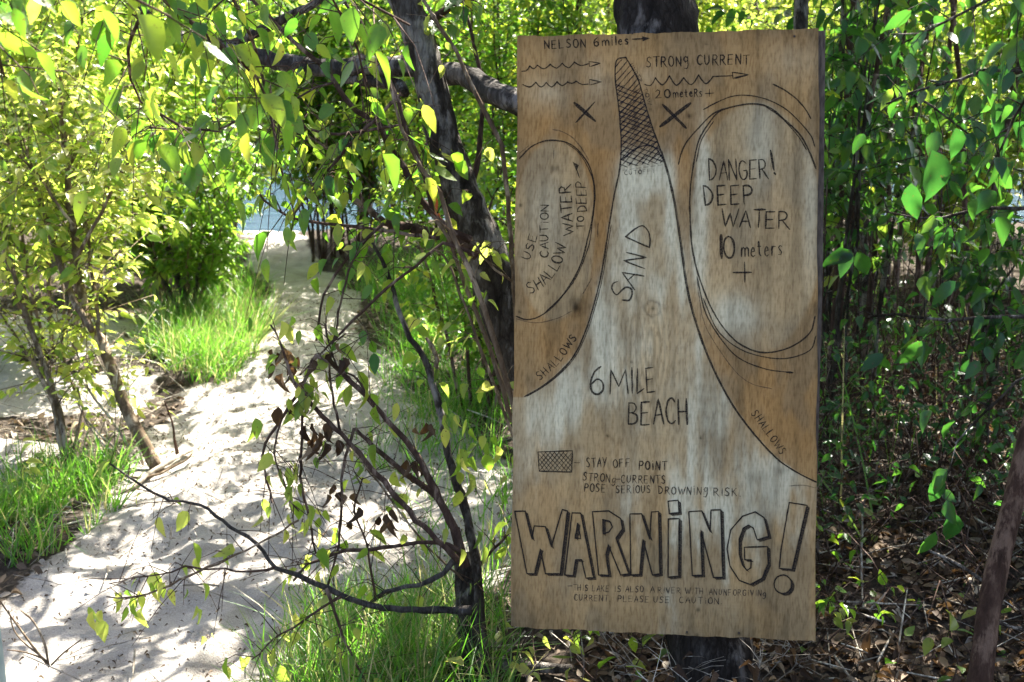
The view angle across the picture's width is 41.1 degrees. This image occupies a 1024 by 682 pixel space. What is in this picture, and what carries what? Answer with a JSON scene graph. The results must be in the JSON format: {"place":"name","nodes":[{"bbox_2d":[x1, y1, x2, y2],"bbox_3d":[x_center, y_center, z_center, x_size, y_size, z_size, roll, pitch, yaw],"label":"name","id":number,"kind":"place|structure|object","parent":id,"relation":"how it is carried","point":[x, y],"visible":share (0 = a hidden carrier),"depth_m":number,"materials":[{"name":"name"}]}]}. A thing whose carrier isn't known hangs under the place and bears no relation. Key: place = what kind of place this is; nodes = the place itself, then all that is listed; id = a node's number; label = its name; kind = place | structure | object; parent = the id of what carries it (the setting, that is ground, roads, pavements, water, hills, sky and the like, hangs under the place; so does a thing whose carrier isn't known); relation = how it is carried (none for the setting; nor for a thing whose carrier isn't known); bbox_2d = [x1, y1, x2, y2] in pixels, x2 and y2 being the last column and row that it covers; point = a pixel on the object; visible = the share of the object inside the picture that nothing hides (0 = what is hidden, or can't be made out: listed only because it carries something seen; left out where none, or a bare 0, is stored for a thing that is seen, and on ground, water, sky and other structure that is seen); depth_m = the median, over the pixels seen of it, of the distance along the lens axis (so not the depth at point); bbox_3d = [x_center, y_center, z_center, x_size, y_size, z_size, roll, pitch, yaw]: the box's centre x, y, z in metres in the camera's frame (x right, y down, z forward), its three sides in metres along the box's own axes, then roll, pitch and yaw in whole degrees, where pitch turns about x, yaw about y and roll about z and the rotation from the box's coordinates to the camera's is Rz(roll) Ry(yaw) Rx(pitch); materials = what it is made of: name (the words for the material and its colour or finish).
{"place":"outdoors","nodes":[
{"label":"outdoors","id":0,"kind":"place"},
{"bbox_2d":[0,629,6,681],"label":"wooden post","id":1,"kind":"object","parent":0,"point":[2,673],"depth_m":2.53,"materials":[{"name":"grey wood"}]},
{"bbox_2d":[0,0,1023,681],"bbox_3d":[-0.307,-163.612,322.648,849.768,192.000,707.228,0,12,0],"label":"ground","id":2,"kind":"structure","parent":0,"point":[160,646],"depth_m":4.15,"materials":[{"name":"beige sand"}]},
{"bbox_2d":[0,21,55,181],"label":"shrub","id":3,"kind":"object","parent":2,"relation":"on","point":[15,70],"visible":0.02,"depth_m":6.44,"materials":[{"name":"green plant"}]},
{"bbox_2d":[7,431,60,501],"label":"plant","id":4,"kind":"object","parent":2,"relation":"on","point":[32,461],"visible":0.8,"depth_m":4.16,"materials":[{"name":"green plant"}]},
{"bbox_2d":[0,600,80,667],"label":"dead plant","id":5,"kind":"object","parent":2,"relation":"on","point":[40,656],"visible":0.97,"depth_m":3.13,"materials":[{"name":"beige plant"}]},
{"bbox_2d":[0,413,170,567],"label":"grass","id":6,"kind":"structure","parent":2,"relation":"on","point":[29,500],"depth_m":4.23,"materials":[{"name":"green plant"}]},
{"bbox_2d":[0,164,178,466],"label":"shrub","id":7,"kind":"object","parent":2,"relation":"on","point":[61,353],"visible":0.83,"depth_m":4.72,"materials":[{"name":"green plant"}]},
{"bbox_2d":[22,307,172,465],"bbox_3d":[-1.437,0.204,4.763,0.493,0.598,0.580,-4,13,-17],"label":"shrub","id":8,"kind":"object","parent":2,"relation":"on","point":[103,409],"visible":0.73,"depth_m":4.76,"materials":[{"name":"green plant"}]},
{"bbox_2d":[2,0,200,239],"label":"shrub","id":9,"kind":"object","parent":2,"relation":"on","point":[124,62],"depth_m":9.38,"materials":[{"name":"green plant"}]},
{"bbox_2d":[0,5,223,472],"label":"shrub","id":10,"kind":"object","parent":2,"relation":"on","point":[67,191],"visible":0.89,"depth_m":4.75,"materials":[{"name":"green plant"}]},
{"bbox_2d":[0,0,240,357],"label":"shrub","id":11,"kind":"object","parent":2,"relation":"on","point":[84,30],"visible":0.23,"depth_m":5.91,"materials":[{"name":"green plant"}]},
{"bbox_2d":[98,444,198,497],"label":"fallen branch","id":12,"kind":"object","parent":2,"relation":"on","point":[142,479],"visible":0.81,"depth_m":4.62,"materials":[{"name":"wood"}]},
{"bbox_2d":[0,0,311,290],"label":"shrub","id":13,"kind":"object","parent":2,"relation":"on","point":[184,88],"visible":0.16,"depth_m":7.64,"materials":[{"name":"green plant"}]},
{"bbox_2d":[117,448,195,478],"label":"fallen branch","id":14,"kind":"object","parent":2,"relation":"on","point":[169,468],"visible":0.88,"depth_m":4.61,"materials":[{"name":"brown wood"}]},
{"bbox_2d":[98,97,241,326],"bbox_3d":[-1.866,-0.672,7.050,0.886,1.230,0.910,0,12,0],"label":"shrub","id":15,"kind":"object","parent":2,"relation":"on","point":[167,246],"visible":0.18,"depth_m":6.95,"materials":[{"name":"green plant"}]},
{"bbox_2d":[164,400,178,454],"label":"dry stalk","id":16,"kind":"object","parent":2,"relation":"on","point":[175,444],"visible":0.83,"depth_m":4.87,"materials":[{"name":"brown plant"}]},
{"bbox_2d":[97,101,295,317],"bbox_3d":[-1.643,-0.669,6.968,0.987,1.227,0.915,3,12,15],"label":"shrub","id":17,"kind":"object","parent":2,"relation":"on","point":[222,258],"visible":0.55,"depth_m":6.87,"materials":[{"name":"green plant"}]},
{"bbox_2d":[110,253,315,385],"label":"grass","id":18,"kind":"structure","parent":2,"relation":"on","point":[178,335],"depth_m":6.49,"materials":[{"name":"green plant"}]},
{"bbox_2d":[0,0,437,332],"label":"tree","id":19,"kind":"object","parent":2,"relation":"on","point":[159,35],"visible":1,"depth_m":2.22,"materials":[{"name":"green plant"}]},
{"bbox_2d":[150,0,307,240],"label":"shrub","id":20,"kind":"object","parent":2,"relation":"on","point":[228,93],"visible":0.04,"depth_m":9.70,"materials":[{"name":"green plant"}]},
{"bbox_2d":[0,288,511,681],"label":"leaf litter","id":21,"kind":"object","parent":2,"relation":"on","point":[134,632],"visible":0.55,"depth_m":4.32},
{"bbox_2d":[58,230,512,681],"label":"bush","id":22,"kind":"object","parent":2,"relation":"on","point":[467,566],"visible":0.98,"depth_m":2.97,"materials":[{"name":"green plant"}]},
{"bbox_2d":[222,0,395,261],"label":"shrub","id":23,"kind":"object","parent":2,"relation":"on","point":[320,27],"visible":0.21,"depth_m":8.99,"materials":[{"name":"green plant"}]},
{"bbox_2d":[109,0,513,409],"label":"tree","id":24,"kind":"object","parent":2,"relation":"on","point":[442,151],"visible":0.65,"depth_m":3.12,"materials":[{"name":"green plant"}]},
{"bbox_2d":[262,11,409,254],"bbox_3d":[-1.091,-1.416,9.376,1.208,1.700,1.051,0,12,0],"label":"shrub","id":25,"kind":"object","parent":2,"relation":"on","point":[369,173],"visible":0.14,"depth_m":9.37,"materials":[{"name":"green plant"}]},
{"bbox_2d":[343,0,408,229],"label":"shrub","id":26,"kind":"object","parent":2,"relation":"on","point":[380,2],"visible":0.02,"depth_m":10.04,"materials":[{"name":"green plant"}]},
{"bbox_2d":[200,517,574,681],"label":"grass","id":27,"kind":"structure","parent":2,"relation":"on","point":[369,645],"depth_m":3.09,"materials":[{"name":"green plant"}]},
{"bbox_2d":[319,0,505,268],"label":"shrub","id":28,"kind":"object","parent":2,"relation":"on","point":[391,113],"visible":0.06,"depth_m":8.49,"materials":[{"name":"green plant"}]},
{"bbox_2d":[313,233,512,477],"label":"grass","id":29,"kind":"structure","parent":2,"relation":"on","point":[413,295],"depth_m":6.25,"materials":[{"name":"green plant"}]},
{"bbox_2d":[343,359,512,576],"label":"grass","id":30,"kind":"structure","parent":2,"relation":"on","point":[498,490],"depth_m":4.72,"materials":[{"name":"green plant"}]},
{"bbox_2d":[342,0,515,222],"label":"shrub","id":31,"kind":"object","parent":2,"relation":"on","point":[371,1],"depth_m":9.60,"materials":[{"name":"green plant"}]},
{"bbox_2d":[403,310,460,349],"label":"plant","id":32,"kind":"object","parent":2,"relation":"on","point":[406,312],"visible":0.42,"depth_m":6.26,"materials":[{"name":"green plant"}]},
{"bbox_2d":[357,150,516,418],"bbox_3d":[-0.082,-0.217,5.197,0.775,1.134,0.826,-12,17,-43],"label":"shrub","id":33,"kind":"object","parent":2,"relation":"on","point":[496,182],"visible":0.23,"depth_m":5.19,"materials":[{"name":"green plant"}]},
{"bbox_2d":[137,0,762,681],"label":"tree","id":34,"kind":"object","parent":2,"relation":"on","point":[651,16],"visible":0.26,"depth_m":2.85,"materials":[{"name":"black plant"}]},
{"bbox_2d":[511,28,825,640],"bbox_3d":[0.310,-0.016,2.791,0.636,1.218,0.295,1,12,7],"label":"plywood sign","id":35,"kind":"object","parent":34,"relation":"attached to","point":[668,238],"visible":1,"depth_m":2.78,"materials":[{"name":"brown wood"}]},
{"bbox_2d":[390,0,514,438],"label":"tree","id":36,"kind":"object","parent":2,"relation":"on","point":[506,386],"visible":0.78,"depth_m":3.09,"materials":[{"name":"green plant"}]},
{"bbox_2d":[0,0,934,82],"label":"shore forest","id":37,"kind":"object","parent":2,"relation":"on","point":[738,12],"visible":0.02,"depth_m":30.29,"materials":[{"name":"green plant"}]},
{"bbox_2d":[355,0,598,291],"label":"shrub","id":38,"kind":"object","parent":2,"relation":"on","point":[457,91],"visible":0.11,"depth_m":7.22,"materials":[{"name":"green plant"}]},
{"bbox_2d":[364,0,614,247],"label":"shrub","id":39,"kind":"object","parent":2,"relation":"on","point":[503,121],"visible":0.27,"depth_m":5.97,"materials":[{"name":"green plant"}]},
{"bbox_2d":[467,421,512,513],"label":"plant","id":40,"kind":"object","parent":2,"relation":"on","point":[482,439],"visible":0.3,"depth_m":4.19,"materials":[{"name":"green plant"}]},
{"bbox_2d":[445,622,538,681],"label":"plant","id":41,"kind":"object","parent":2,"relation":"on","point":[523,668],"visible":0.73,"depth_m":2.88,"materials":[{"name":"green plant"}]},
{"bbox_2d":[451,657,572,673],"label":"fallen branch","id":42,"kind":"object","parent":2,"relation":"on","point":[554,668],"visible":0.46,"depth_m":3.07,"materials":[{"name":"brown wood"}]},
{"bbox_2d":[0,284,1023,681],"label":"leaf litter","id":43,"kind":"object","parent":2,"relation":"on","point":[538,634],"visible":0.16,"depth_m":3.76,"materials":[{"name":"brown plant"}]},
{"bbox_2d":[445,0,616,218],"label":"shrub","id":44,"kind":"object","parent":2,"relation":"on","point":[517,9],"visible":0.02,"depth_m":9.96,"materials":[{"name":"green plant"}]},
{"bbox_2d":[493,629,601,681],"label":"plant","id":45,"kind":"object","parent":2,"relation":"on","point":[546,643],"visible":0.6,"depth_m":3.04,"materials":[{"name":"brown plant"}]},
{"bbox_2d":[502,0,616,38],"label":"shrub","id":46,"kind":"object","parent":2,"relation":"on","point":[602,14],"visible":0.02,"depth_m":10.08,"materials":[{"name":"green plant"}]},
{"bbox_2d":[526,629,654,681],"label":"plant","id":47,"kind":"object","parent":2,"relation":"on","point":[633,645],"visible":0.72,"depth_m":2.92,"materials":[{"name":"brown plant"}]},
{"bbox_2d":[569,633,669,681],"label":"plant","id":48,"kind":"object","parent":2,"relation":"on","point":[640,663],"visible":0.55,"depth_m":2.92,"materials":[{"name":"green plant"}]},
{"bbox_2d":[550,0,764,34],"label":"shrub","id":49,"kind":"object","parent":2,"relation":"on","point":[704,20],"visible":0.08,"depth_m":7.61,"materials":[{"name":"green plant"}]},
{"bbox_2d":[596,631,825,681],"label":"shrub","id":50,"kind":"object","parent":2,"relation":"on","point":[680,672],"visible":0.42,"depth_m":2.82,"materials":[{"name":"brown plant"}]},
{"bbox_2d":[565,301,1023,681],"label":"leaf litter","id":51,"kind":"object","parent":2,"relation":"on","point":[885,671],"visible":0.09,"depth_m":3.44,"materials":[{"name":"brown plant"}]},
{"bbox_2d":[603,350,1020,676],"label":"green ground leaves","id":52,"kind":"object","parent":2,"relation":"on","point":[920,606],"visible":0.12,"depth_m":3.54,"materials":[{"name":"green plant"}]},
{"bbox_2d":[793,0,840,167],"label":"sapling","id":53,"kind":"object","parent":2,"relation":"on","point":[801,13],"visible":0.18,"depth_m":3.92,"materials":[{"name":"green plant"}]},
{"bbox_2d":[710,0,950,218],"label":"shrub","id":54,"kind":"object","parent":2,"relation":"on","point":[774,4],"visible":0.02,"depth_m":10.59,"materials":[{"name":"green plant"}]},
{"bbox_2d":[816,451,853,521],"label":"shrub","id":55,"kind":"object","parent":2,"relation":"on","point":[832,467],"visible":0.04,"depth_m":3.55,"materials":[{"name":"green plant"}]},
{"bbox_2d":[721,0,952,281],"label":"shrub","id":56,"kind":"object","parent":2,"relation":"on","point":[769,18],"visible":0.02,"depth_m":7.35,"materials":[{"name":"green plant"}]},
{"bbox_2d":[816,498,875,566],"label":"plant","id":57,"kind":"object","parent":2,"relation":"on","point":[868,511],"visible":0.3,"depth_m":3.56,"materials":[{"name":"green plant"}]},
{"bbox_2d":[821,0,871,376],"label":"sapling","id":58,"kind":"object","parent":2,"relation":"on","point":[840,47],"visible":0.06,"depth_m":5.01,"materials":[{"name":"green plant"}]},
{"bbox_2d":[777,521,925,669],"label":"shrub","id":59,"kind":"object","parent":2,"relation":"on","point":[843,611],"visible":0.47,"depth_m":3.03,"materials":[{"name":"green plant"}]},
{"bbox_2d":[823,0,881,418],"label":"sapling","id":60,"kind":"object","parent":2,"relation":"on","point":[836,270],"visible":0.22,"depth_m":4.65,"materials":[{"name":"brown plant"}]},
{"bbox_2d":[841,0,869,382],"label":"sapling","id":61,"kind":"object","parent":2,"relation":"on","point":[864,284],"visible":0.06,"depth_m":5.23,"materials":[{"name":"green plant"}]},
{"bbox_2d":[828,0,890,399],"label":"sapling","id":62,"kind":"object","parent":2,"relation":"on","point":[873,84],"visible":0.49,"depth_m":4.36,"materials":[{"name":"brown plant"}]},
{"bbox_2d":[699,0,1023,384],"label":"shrub","id":63,"kind":"object","parent":2,"relation":"on","point":[731,14],"visible":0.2,"depth_m":5.13,"materials":[{"name":"green plant"}]},
{"bbox_2d":[702,0,1023,490],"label":"cane thicket","id":64,"kind":"object","parent":2,"relation":"on","point":[918,221],"visible":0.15,"depth_m":4.44,"materials":[{"name":"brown plant"}]},
{"bbox_2d":[829,7,897,357],"bbox_3d":[1.396,-1.157,5.453,0.348,2.652,0.289,8,15,35],"label":"sapling","id":65,"kind":"object","parent":2,"relation":"on","point":[888,281],"visible":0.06,"depth_m":5.56,"materials":[{"name":"brown plant"}]},
{"bbox_2d":[860,514,885,609],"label":"fallen branch","id":66,"kind":"object","parent":2,"relation":"on","point":[882,596],"visible":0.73,"depth_m":3.44,"materials":[{"name":"brown wood"}]},
{"bbox_2d":[848,0,900,343],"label":"sapling","id":67,"kind":"object","parent":2,"relation":"on","point":[855,287],"visible":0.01,"depth_m":6.06,"materials":[{"name":"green plant"}]},
{"bbox_2d":[840,0,909,399],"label":"sapling","id":68,"kind":"object","parent":2,"relation":"on","point":[869,299],"visible":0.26,"depth_m":4.83,"materials":[{"name":"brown plant"}]},
{"bbox_2d":[821,237,930,395],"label":"shrub","id":69,"kind":"object","parent":2,"relation":"on","point":[889,303],"visible":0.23,"depth_m":5.14,"materials":[{"name":"green plant"}]},
{"bbox_2d":[869,14,893,314],"bbox_3d":[1.675,-1.309,6.323,0.410,2.652,0.238,3,12,13],"label":"sapling","id":70,"kind":"object","parent":2,"relation":"on","point":[870,235],"visible":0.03,"depth_m":6.44,"materials":[{"name":"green plant"}]},
{"bbox_2d":[774,0,996,418],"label":"shrub","id":71,"kind":"object","parent":2,"relation":"on","point":[883,230],"visible":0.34,"depth_m":4.58,"materials":[{"name":"green plant"}]},
{"bbox_2d":[819,304,961,477],"bbox_3d":[0.945,0.164,4.228,0.578,0.562,0.837,-6,13,-25],"label":"shrub","id":72,"kind":"object","parent":2,"relation":"on","point":[831,405],"visible":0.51,"depth_m":4.08,"materials":[{"name":"green plant"}]},
{"bbox_2d":[760,268,1023,672],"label":"dead brambles","id":73,"kind":"object","parent":2,"relation":"on","point":[975,566],"visible":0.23,"depth_m":3.78,"materials":[{"name":"brown plant"}]},
{"bbox_2d":[809,0,978,173],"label":"shrub","id":74,"kind":"object","parent":2,"relation":"on","point":[919,24],"visible":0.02,"depth_m":8.33,"materials":[{"name":"green plant"}]},
{"bbox_2d":[816,330,973,580],"bbox_3d":[0.810,0.266,3.574,0.708,0.726,0.755,5,13,23],"label":"shrub","id":75,"kind":"object","parent":2,"relation":"on","point":[869,386],"visible":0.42,"depth_m":3.61,"materials":[{"name":"green plant"}]},
{"bbox_2d":[785,0,1010,443],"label":"shrub","id":76,"kind":"object","parent":2,"relation":"on","point":[863,40],"visible":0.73,"depth_m":4.23,"materials":[{"name":"green plant"}]},
{"bbox_2d":[881,20,921,368],"bbox_3d":[1.481,-1.122,5.285,0.299,2.649,0.391,8,14,33],"label":"sapling","id":77,"kind":"object","parent":2,"relation":"on","point":[916,104],"visible":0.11,"depth_m":5.46,"materials":[{"name":"brown plant"}]},
{"bbox_2d":[889,8,943,332],"bbox_3d":[1.864,-1.272,6.153,0.319,2.650,0.201,-8,15,-34],"label":"sapling","id":78,"kind":"object","parent":2,"relation":"on","point":[897,264],"visible":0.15,"depth_m":6.23,"materials":[{"name":"brown plant"}]},
{"bbox_2d":[818,278,1020,544],"bbox_3d":[1.409,-0.002,4.965,1.228,0.615,2.960,5,13,20],"label":"shrub","id":79,"kind":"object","parent":2,"relation":"on","point":[855,428],"depth_m":4.18,"materials":[{"name":"green plant"}]},
{"bbox_2d":[820,320,1023,489],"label":"shrub","id":80,"kind":"object","parent":2,"relation":"on","point":[951,378],"visible":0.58,"depth_m":3.94,"materials":[{"name":"green plant"}]},
{"bbox_2d":[823,0,1023,553],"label":"tree","id":81,"kind":"object","parent":2,"relation":"on","point":[938,169],"visible":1,"depth_m":2.73,"materials":[{"name":"green plant"}]},
{"bbox_2d":[917,0,959,321],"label":"sapling","id":82,"kind":"object","parent":2,"relation":"on","point":[949,46],"visible":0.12,"depth_m":6.58,"materials":[{"name":"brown plant"}]},
{"bbox_2d":[866,36,1023,310],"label":"shrub","id":83,"kind":"object","parent":2,"relation":"on","point":[953,198],"visible":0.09,"depth_m":6.78,"materials":[{"name":"green plant"}]},
{"bbox_2d":[875,127,1023,469],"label":"shrub","id":84,"kind":"object","parent":2,"relation":"on","point":[971,275],"visible":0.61,"depth_m":4.17,"materials":[{"name":"green plant"}]},
{"bbox_2d":[879,396,1023,561],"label":"plant","id":85,"kind":"object","parent":2,"relation":"on","point":[979,490],"visible":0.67,"depth_m":3.51,"materials":[{"name":"green plant"}]},
{"bbox_2d":[885,612,1018,681],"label":"plant","id":86,"kind":"object","parent":2,"relation":"on","point":[928,645],"visible":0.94,"depth_m":2.91,"materials":[{"name":"green plant"}]},
{"bbox_2d":[893,0,1023,266],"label":"shrub","id":87,"kind":"object","parent":2,"relation":"on","point":[979,19],"visible":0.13,"depth_m":7.51,"materials":[{"name":"green plant"}]},
{"bbox_2d":[907,365,1023,532],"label":"shrub","id":88,"kind":"object","parent":2,"relation":"on","point":[999,476],"visible":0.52,"depth_m":3.70,"materials":[{"name":"green plant"}]},
{"bbox_2d":[918,0,1014,346],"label":"sapling","id":89,"kind":"object","parent":2,"relation":"on","point":[957,54],"visible":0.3,"depth_m":5.93,"materials":[{"name":"brown plant"}]},
{"bbox_2d":[915,0,1023,251],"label":"shrub","id":90,"kind":"object","parent":2,"relation":"on","point":[976,103],"visible":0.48,"depth_m":3.67,"materials":[{"name":"green plant"}]},
{"bbox_2d":[917,414,1023,681],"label":"tree","id":91,"kind":"object","parent":2,"relation":"on","point":[981,667],"visible":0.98,"depth_m":2.48,"materials":[{"name":"brown plant"}]},
{"bbox_2d":[917,0,1023,197],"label":"shrub","id":92,"kind":"object","parent":2,"relation":"on","point":[997,30],"visible":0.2,"depth_m":7.26,"materials":[{"name":"green plant"}]},
{"bbox_2d":[957,607,1023,675],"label":"plant","id":93,"kind":"object","parent":2,"relation":"on","point":[968,613],"visible":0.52,"depth_m":3.09,"materials":[{"name":"green plant"}]},
{"bbox_2d":[962,34,1023,389],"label":"sapling","id":94,"kind":"object","parent":2,"relation":"on","point":[1007,124],"visible":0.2,"depth_m":4.99,"materials":[{"name":"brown plant"}]},
{"bbox_2d":[966,310,1023,424],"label":"shrub","id":95,"kind":"object","parent":2,"relation":"on","point":[1013,357],"visible":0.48,"depth_m":4.05,"materials":[{"name":"green plant"}]},
{"bbox_2d":[970,99,1023,356],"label":"shrub","id":96,"kind":"object","parent":2,"relation":"on","point":[980,293],"visible":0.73,"depth_m":3.12,"materials":[{"name":"green plant"}]},
{"bbox_2d":[2,139,1023,231],"bbox_3d":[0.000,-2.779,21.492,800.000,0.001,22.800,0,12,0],"label":"water","id":97,"kind":"structure","parent":0,"point":[274,215],"depth_m":15.01,"materials":[{"name":"blue liquid"}]}
]}

